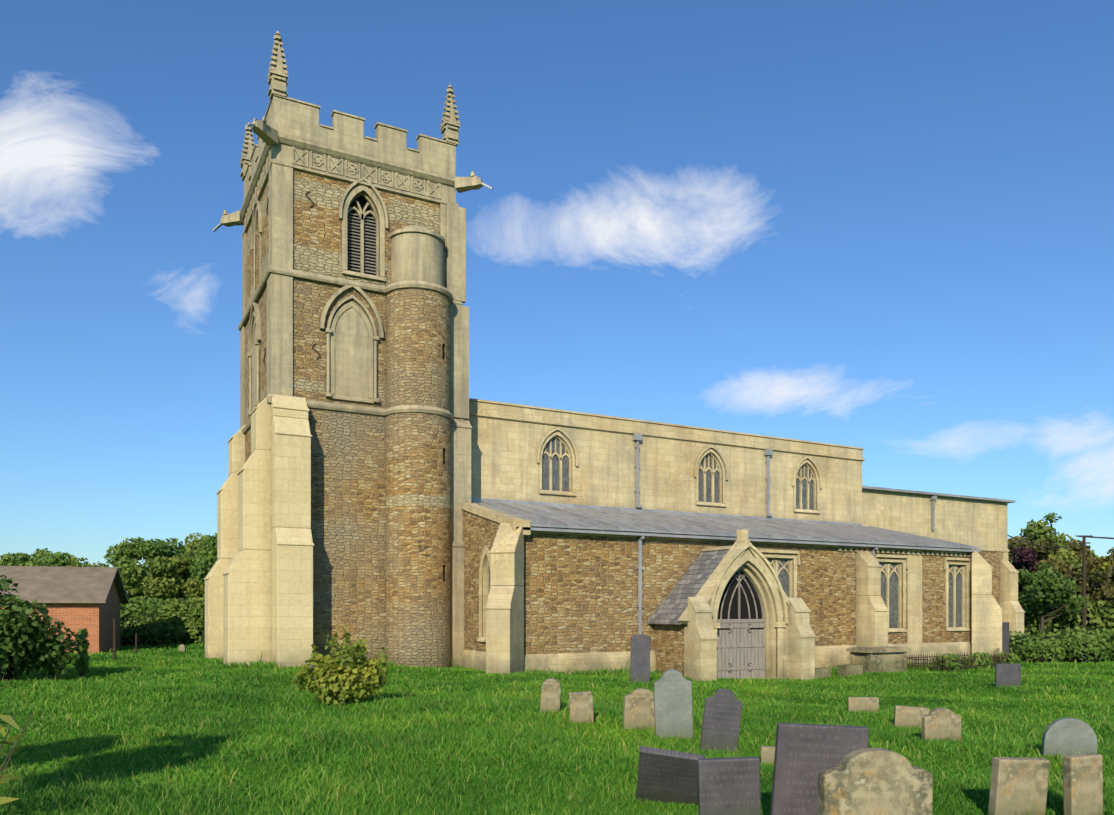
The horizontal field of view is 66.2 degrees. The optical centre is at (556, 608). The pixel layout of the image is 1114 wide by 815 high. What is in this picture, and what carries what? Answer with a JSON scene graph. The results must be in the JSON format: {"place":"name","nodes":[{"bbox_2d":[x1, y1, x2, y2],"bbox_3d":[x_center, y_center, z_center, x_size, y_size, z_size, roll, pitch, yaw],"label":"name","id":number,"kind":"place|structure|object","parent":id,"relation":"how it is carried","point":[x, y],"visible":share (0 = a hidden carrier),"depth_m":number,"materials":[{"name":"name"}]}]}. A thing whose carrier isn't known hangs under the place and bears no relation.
{"place":"outdoors","nodes":[
{"label":"outdoors","id":0,"kind":"place"},
{"bbox_2d":[244,169,439,661],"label":"tower wall","id":1,"kind":"structure","parent":0,"point":[348,491],"depth_m":28.61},
{"bbox_2d":[204,393,313,667],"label":"tower buttresses","id":2,"kind":"structure","parent":1,"relation":"attached to","point":[258,578],"depth_m":27.20,"materials":[{"name":"beige stone"}]},
{"bbox_2d":[263,191,320,364],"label":"wall anchors","id":3,"kind":"object","parent":1,"relation":"attached to","point":[315,343],"visible":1,"depth_m":28.23,"materials":[{"name":"black metal"}]},
{"bbox_2d":[348,196,375,275],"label":"tower louvres","id":4,"kind":"object","parent":1,"relation":"in","point":[354,243],"depth_m":29.30,"materials":[{"name":"grey wood"}]},
{"bbox_2d":[386,288,450,667],"bbox_3d":[-4.596,-3.925,29.366,2.340,13.950,1.170,0,0,-28],"label":"stair turret","id":5,"kind":"object","parent":1,"relation":"attached to","point":[418,539],"visible":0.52,"depth_m":28.86,"materials":[{"name":"brown stone"}]},
{"bbox_2d":[384,225,453,421],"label":"tower turret dressings","id":6,"kind":"structure","parent":5,"relation":"attached to","point":[416,256],"depth_m":29.11,"materials":[{"name":"beige stone"}]},
{"bbox_2d":[0,635,1113,814],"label":"ground","id":7,"kind":"structure","parent":0,"point":[887,702],"depth_m":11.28,"materials":[{"name":"green plant"}]},
{"bbox_2d":[0,713,34,804],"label":"leaves","id":8,"kind":"object","parent":7,"relation":"on","point":[12,722],"depth_m":7.00,"materials":[{"name":"green plant"}]},
{"bbox_2d":[0,554,43,565],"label":"tree","id":9,"kind":"object","parent":7,"relation":"on","point":[8,560],"visible":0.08,"depth_m":96.92,"materials":[{"name":"green plant"}]},
{"bbox_2d":[0,575,87,680],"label":"bush","id":10,"kind":"object","parent":7,"relation":"on","point":[27,642],"depth_m":22.05,"materials":[{"name":"green plant"}]},
{"bbox_2d":[2,581,119,653],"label":"barn walls","id":11,"kind":"structure","parent":7,"relation":"on","point":[95,620],"depth_m":35.28,"materials":[{"name":"red brick"}]},
{"bbox_2d":[0,566,127,603],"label":"barn roof","id":12,"kind":"structure","parent":11,"relation":"on","point":[47,584],"depth_m":35.96,"materials":[{"name":"tile"}]},
{"bbox_2d":[64,555,90,566],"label":"tree","id":13,"kind":"object","parent":7,"relation":"on","point":[75,562],"visible":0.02,"depth_m":95.95,"materials":[{"name":"green plant"}]},
{"bbox_2d":[74,628,89,676],"bbox_3d":[-13.361,1.314,24.014,0.403,1.626,0.385,0,0,-28],"label":"ivy post","id":14,"kind":"object","parent":7,"relation":"on","point":[83,666],"depth_m":23.97,"materials":[{"name":"green plant"}]},
{"bbox_2d":[79,561,127,594],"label":"tree","id":15,"kind":"object","parent":7,"relation":"on","point":[124,580],"depth_m":89.01,"materials":[{"name":"green plant"}]},
{"bbox_2d":[113,618,136,659],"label":"old posts","id":16,"kind":"object","parent":7,"relation":"on","point":[114,638],"visible":0.67,"depth_m":30.52,"materials":[{"name":"brown wood"}]},
{"bbox_2d":[120,596,204,645],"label":"hedge","id":17,"kind":"object","parent":7,"relation":"on","point":[179,608],"depth_m":42.75,"materials":[{"name":"green plant"}]},
{"bbox_2d":[142,532,209,601],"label":"tree","id":18,"kind":"object","parent":7,"relation":"on","point":[162,573],"depth_m":97.30,"materials":[{"name":"green plant"}]},
{"bbox_2d":[179,644,185,651],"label":"headstone","id":19,"kind":"object","parent":7,"relation":"on","point":[182,647],"visible":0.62,"depth_m":36.15,"materials":[{"name":"stone"}]},
{"bbox_2d":[189,533,216,591],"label":"tree","id":20,"kind":"object","parent":7,"relation":"on","point":[203,564],"visible":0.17,"depth_m":93.36,"materials":[{"name":"green plant"}]},
{"bbox_2d":[290,623,388,705],"bbox_3d":[-4.145,1.116,16.424,1.896,1.664,1.169,0,0,-28],"label":"yellow shrub","id":21,"kind":"object","parent":7,"relation":"on","point":[327,681],"depth_m":16.26,"materials":[{"name":"plant"}]},
{"bbox_2d":[238,94,471,666],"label":"tower stone dressings","id":22,"kind":"structure","parent":7,"relation":"on","point":[342,148],"depth_m":29.07,"materials":[{"name":"beige stone"}]},
{"bbox_2d":[213,31,492,231],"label":"pinnacles and gargoyles","id":23,"kind":"object","parent":22,"relation":"attached to","point":[278,84],"visible":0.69,"depth_m":30.36,"materials":[{"name":"beige stone"}]},
{"bbox_2d":[540,678,560,712],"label":"headstone","id":24,"kind":"object","parent":7,"relation":"on","point":[551,692],"visible":0.75,"depth_m":14.86,"materials":[{"name":"stone"}]},
{"bbox_2d":[569,691,593,724],"bbox_3d":[0.398,1.724,13.723,0.380,0.770,0.110,-3,3,0],"label":"headstone","id":25,"kind":"object","parent":7,"relation":"on","point":[580,704],"visible":0.52,"depth_m":13.66,"materials":[{"name":"stone"}]},
{"bbox_2d":[622,688,654,729],"bbox_3d":[1.308,1.689,13.296,0.554,0.892,0.110,2,4,-9],"label":"headstone","id":26,"kind":"object","parent":7,"relation":"on","point":[638,709],"visible":0.73,"depth_m":13.23,"materials":[{"name":"stone"}]},
{"bbox_2d":[630,634,650,682],"bbox_3d":[2.282,1.502,23.428,0.538,1.585,0.070,1,1,-1],"label":"headstone","id":27,"kind":"object","parent":7,"relation":"on","point":[640,659],"visible":0.79,"depth_m":23.39,"materials":[{"name":"stone"}]},
{"bbox_2d":[636,746,704,804],"bbox_3d":[1.074,1.711,8.237,0.597,1.044,0.070,7,44,9],"label":"headstone","id":28,"kind":"object","parent":7,"relation":"on","point":[666,776],"visible":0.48,"depth_m":8.07,"materials":[{"name":"stone"}]},
{"bbox_2d":[654,669,692,739],"bbox_3d":[1.701,1.524,12.477,0.544,1.270,0.110,-2,3,2],"label":"headstone","id":29,"kind":"object","parent":7,"relation":"on","point":[673,702],"visible":0.9,"depth_m":12.42,"materials":[{"name":"grey stone"}]},
{"bbox_2d":[461,502,975,674],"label":"aisle stone dressings","id":30,"kind":"structure","parent":7,"relation":"on","point":[826,656],"depth_m":33.00,"materials":[{"name":"beige stone"}]},
{"bbox_2d":[700,689,742,751],"bbox_3d":[2.175,1.607,11.351,0.486,1.100,0.070,6,6,1],"label":"headstone","id":31,"kind":"object","parent":7,"relation":"on","point":[722,717],"visible":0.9,"depth_m":11.31,"materials":[{"name":"stone"}]},
{"bbox_2d":[697,756,760,814],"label":"headstone","id":32,"kind":"object","parent":7,"relation":"on","point":[729,786],"visible":1,"depth_m":7.38,"materials":[{"name":"stone"}]},
{"bbox_2d":[485,523,1002,673],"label":"buttresses","id":33,"kind":"structure","parent":7,"relation":"on","point":[504,607],"depth_m":33.13,"materials":[{"name":"beige stone"}]},
{"bbox_2d":[677,529,815,680],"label":"porch dressings","id":34,"kind":"structure","parent":7,"relation":"on","point":[699,616],"depth_m":28.56,"materials":[{"name":"beige stone"}]},
{"bbox_2d":[717,569,764,678],"bbox_3d":[6.099,0.763,28.617,2.400,4.573,0.150,0,0,-28],"label":"porch door","id":35,"kind":"structure","parent":34,"relation":"in","point":[740,647],"depth_m":28.63,"materials":[{"name":"grey wood"}]},
{"bbox_2d":[717,624,763,672],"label":"door hinges","id":36,"kind":"object","parent":35,"relation":"attached to","point":[730,633],"visible":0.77,"depth_m":28.37,"materials":[{"name":"black metal"}]},
{"bbox_2d":[761,746,774,765],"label":"headstone","id":37,"kind":"object","parent":7,"relation":"on","point":[767,754],"visible":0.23,"depth_m":10.22,"materials":[{"name":"stone"}]},
{"bbox_2d":[770,723,868,814],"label":"headstone","id":38,"kind":"object","parent":7,"relation":"on","point":[805,754],"visible":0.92,"depth_m":6.75,"materials":[{"name":"grey stone"}]},
{"bbox_2d":[847,697,878,712],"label":"headstone","id":39,"kind":"object","parent":7,"relation":"on","point":[869,704],"visible":0.4,"depth_m":17.75,"materials":[{"name":"stone"}]},
{"bbox_2d":[818,747,932,814],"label":"headstone","id":40,"kind":"object","parent":7,"relation":"on","point":[872,781],"visible":1,"depth_m":5.18,"materials":[{"name":"stone"}]},
{"bbox_2d":[846,646,910,672],"bbox_3d":[11.935,2.044,31.701,2.160,1.210,1.100,0,0,-28],"label":"chest tomb","id":41,"kind":"object","parent":7,"relation":"on","point":[882,659],"visible":0.83,"depth_m":31.33,"materials":[{"name":"stone"}]},
{"bbox_2d":[894,705,928,727],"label":"headstone","id":42,"kind":"object","parent":7,"relation":"on","point":[908,716],"visible":0.42,"depth_m":15.57,"materials":[{"name":"stone"}]},
{"bbox_2d":[862,489,1007,605],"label":"chancel wall","id":43,"kind":"structure","parent":7,"relation":"on","point":[978,523],"depth_m":45.47,"materials":[{"name":"beige stone"}]},
{"bbox_2d":[862,486,1014,529],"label":"roof gutter","id":44,"kind":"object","parent":43,"relation":"on","point":[933,496],"depth_m":44.72,"materials":[{"name":"grey metal"}]},
{"bbox_2d":[921,707,960,741],"bbox_3d":[5.829,1.883,12.949,0.580,0.758,0.110,-2,3,-6],"label":"headstone","id":45,"kind":"object","parent":7,"relation":"on","point":[941,723],"visible":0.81,"depth_m":12.89,"materials":[{"name":"stone"}]},
{"bbox_2d":[907,652,1010,670],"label":"grave railings","id":46,"kind":"object","parent":7,"relation":"on","point":[939,660],"visible":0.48,"depth_m":32.73,"materials":[{"name":"metal"}]},
{"bbox_2d":[932,651,1021,670],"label":"low shrubs","id":47,"kind":"object","parent":7,"relation":"on","point":[1014,659],"visible":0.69,"depth_m":32.65,"materials":[{"name":"green plant"}]},
{"bbox_2d":[976,548,1024,635],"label":"chancel dressings","id":48,"kind":"structure","parent":7,"relation":"on","point":[1013,611],"depth_m":47.12,"materials":[{"name":"beige stone"}]},
{"bbox_2d":[1002,622,1008,654],"bbox_3d":[19.546,1.575,37.491,0.900,1.950,0.060,0,0,-28],"label":"leaning slab","id":49,"kind":"object","parent":7,"relation":"on","point":[1005,637],"depth_m":37.55,"materials":[{"name":"stone"}]},
{"bbox_2d":[995,664,1020,687],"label":"headstone","id":50,"kind":"object","parent":7,"relation":"on","point":[1008,674],"visible":0.56,"depth_m":24.92,"materials":[{"name":"stone"}]},
{"bbox_2d":[988,757,1049,814],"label":"headstone","id":51,"kind":"object","parent":7,"relation":"on","point":[1018,785],"visible":1,"depth_m":7.81,"materials":[{"name":"stone"}]},
{"bbox_2d":[1008,532,1072,574],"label":"tree","id":52,"kind":"object","parent":7,"relation":"on","point":[1044,552],"depth_m":84.83,"materials":[{"name":"green plant"}]},
{"bbox_2d":[1041,717,1097,757],"bbox_3d":[6.902,1.869,11.507,0.649,0.802,0.110,2,4,13],"label":"headstone","id":53,"kind":"object","parent":7,"relation":"on","point":[1065,736],"visible":0.6,"depth_m":11.45,"materials":[{"name":"grey stone"}]},
{"bbox_2d":[1063,753,1102,814],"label":"headstone","id":54,"kind":"object","parent":7,"relation":"on","point":[1082,784],"visible":1,"depth_m":7.67,"materials":[{"name":"stone"}]},
{"bbox_2d":[1076,535,1092,628],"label":"utility pole","id":55,"kind":"object","parent":7,"relation":"on","point":[1084,579],"visible":0.73,"depth_m":73.49,"materials":[{"name":"brown wood"}]},
{"bbox_2d":[1008,535,1113,629],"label":"pole wires","id":56,"kind":"object","parent":55,"relation":"attached to","point":[1064,547],"visible":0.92,"depth_m":69.44,"materials":[{"name":"black metal"}]},
{"bbox_2d":[1062,563,1113,620],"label":"tree","id":57,"kind":"object","parent":7,"relation":"on","point":[1093,585],"depth_m":78.54,"materials":[{"name":"green plant"}]},
{"bbox_2d":[1089,555,1112,577],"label":"tree","id":58,"kind":"object","parent":7,"relation":"on","point":[1105,564],"visible":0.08,"depth_m":92.08,"materials":[{"name":"green plant"}]},
{"bbox_2d":[1090,554,1113,595],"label":"tree","id":59,"kind":"object","parent":7,"relation":"on","point":[1111,579],"visible":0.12,"depth_m":87.23,"materials":[{"name":"green plant"}]},
{"bbox_2d":[0,0,1113,593],"label":"sky","id":60,"kind":"structure","parent":0,"point":[884,228],"materials":[{"name":"blue"}]},
{"bbox_2d":[468,400,862,522],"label":"clerestory wall","id":61,"kind":"structure","parent":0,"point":[504,465],"depth_m":35.43,"materials":[{"name":"beige stone"}]},
{"bbox_2d":[469,398,864,513],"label":"nave dressings","id":62,"kind":"structure","parent":61,"relation":"attached to","point":[546,439],"depth_m":36.57,"materials":[{"name":"beige stone"}]},
{"bbox_2d":[542,438,812,509],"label":"windows","id":63,"kind":"structure","parent":61,"relation":"in","point":[555,472],"depth_m":36.88,"materials":[{"name":"grey glass"}]},
{"bbox_2d":[633,434,772,516],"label":"drainpipes","id":64,"kind":"object","parent":61,"relation":"attached to","point":[637,438],"visible":1,"depth_m":38.27,"materials":[{"name":"grey metal"}]},
{"bbox_2d":[654,624,683,675],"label":"porch side walls","id":65,"kind":"structure","parent":0,"point":[669,646],"depth_m":28.53,"materials":[{"name":"brown stone"}]},
{"bbox_2d":[648,546,751,624],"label":"porch roof","id":66,"kind":"structure","parent":65,"relation":"on","point":[672,607],"depth_m":29.04,"materials":[{"name":"grey stone"}]},
{"bbox_2d":[463,510,969,653],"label":"aisle wall","id":67,"kind":"structure","parent":0,"point":[580,593],"depth_m":29.00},
{"bbox_2d":[489,559,961,627],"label":"windows","id":68,"kind":"structure","parent":67,"relation":"in","point":[783,576],"depth_m":35.25,"materials":[{"name":"beige stone"}]},
{"bbox_2d":[471,497,980,634],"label":"aisle lead roof","id":69,"kind":"structure","parent":67,"relation":"on","point":[547,514],"depth_m":32.73,"materials":[{"name":"grey metal"}]},
{"bbox_2d":[684,548,787,677],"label":"porch walls","id":70,"kind":"structure","parent":0,"point":[785,640],"depth_m":28.78,"materials":[{"name":"beige stone"}]},
{"bbox_2d":[786,667,1111,690],"bbox_3d":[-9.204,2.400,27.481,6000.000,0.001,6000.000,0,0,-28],"label":"ground","id":71,"kind":"structure","parent":0,"point":[1022,667],"depth_m":28.89,"materials":[{"name":"green plant"}]},
{"bbox_2d":[0,548,80,566],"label":"tree","id":72,"kind":"object","parent":71,"relation":"on","point":[44,558],"visible":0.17,"depth_m":118.86,"materials":[{"name":"green plant"}]},
{"bbox_2d":[103,537,194,603],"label":"tree","id":73,"kind":"object","parent":71,"relation":"on","point":[125,556],"depth_m":103.10,"materials":[{"name":"green plant"}]},
{"bbox_2d":[146,543,191,567],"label":"tree","id":74,"kind":"object","parent":71,"relation":"on","point":[186,552],"depth_m":127.47,"materials":[{"name":"green plant"}]},
{"bbox_2d":[815,667,830,678],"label":"headstone","id":75,"kind":"object","parent":71,"relation":"on","point":[822,672],"visible":0.5,"depth_m":29.29,"materials":[{"name":"stone"}]},
{"bbox_2d":[837,664,862,676],"bbox_3d":[10.209,2.241,29.743,0.800,0.560,0.400,0,0,-28],"label":"tomb","id":76,"kind":"object","parent":71,"relation":"on","point":[847,670],"visible":0.64,"depth_m":29.57,"materials":[{"name":"stone"}]},
{"bbox_2d":[994,648,1003,661],"bbox_3d":[18.999,2.064,36.717,0.500,0.750,0.100,0,0,-28],"label":"round stone","id":77,"kind":"object","parent":71,"relation":"on","point":[996,651],"visible":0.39,"depth_m":36.63,"materials":[{"name":"stone"}]},
{"bbox_2d":[1009,546,1053,605],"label":"tree","id":78,"kind":"object","parent":71,"relation":"on","point":[1027,557],"depth_m":84.28,"materials":[{"name":"purple plant"}]},
{"bbox_2d":[1018,638,1065,662],"bbox_3d":[21.139,1.995,37.231,2.265,1.384,1.739,0,0,-28],"label":"ivy bush","id":79,"kind":"object","parent":71,"relation":"on","point":[1030,646],"depth_m":36.78,"materials":[{"name":"green plant"}]},
{"bbox_2d":[1008,512,1086,591],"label":"tree","id":80,"kind":"object","parent":71,"relation":"on","point":[1041,530],"depth_m":90.10,"materials":[{"name":"green plant"}]},
{"bbox_2d":[1017,562,1088,632],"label":"tree","id":81,"kind":"object","parent":71,"relation":"on","point":[1039,590],"depth_m":73.47,"materials":[{"name":"green plant"}]},
{"bbox_2d":[1008,536,1108,576],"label":"tree","id":82,"kind":"object","parent":71,"relation":"on","point":[1090,563],"visible":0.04,"depth_m":96.47,"materials":[{"name":"green plant"}]},
{"bbox_2d":[1009,627,1113,656],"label":"boundary hedge","id":83,"kind":"object","parent":71,"relation":"on","point":[1106,632],"depth_m":41.87,"materials":[{"name":"green plant"}]},
{"bbox_2d":[1022,595,1113,634],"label":"hedge","id":84,"kind":"object","parent":71,"relation":"on","point":[1099,603],"depth_m":75.99,"materials":[{"name":"green plant"}]},
{"bbox_2d":[1060,635,1110,663],"bbox_3d":[22.934,1.896,37.208,2.411,1.543,1.892,0,0,-28],"label":"ivy bush","id":85,"kind":"object","parent":71,"relation":"on","point":[1075,645],"depth_m":36.70,"materials":[{"name":"green plant"}]},
{"bbox_2d":[1078,544,1097,558],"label":"tree","id":86,"kind":"object","parent":71,"relation":"on","point":[1092,553],"depth_m":102.14,"materials":[{"name":"green plant"}]},
{"bbox_2d":[1105,547,1113,558],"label":"tree","id":87,"kind":"object","parent":71,"relation":"on","point":[1110,550],"visible":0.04,"depth_m":103.92,"materials":[{"name":"green plant"}]},
{"bbox_2d":[1108,640,1113,660],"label":"ivy bush","id":88,"kind":"object","parent":71,"relation":"on","point":[1111,648],"depth_m":37.11,"materials":[{"name":"green plant"}]}
]}

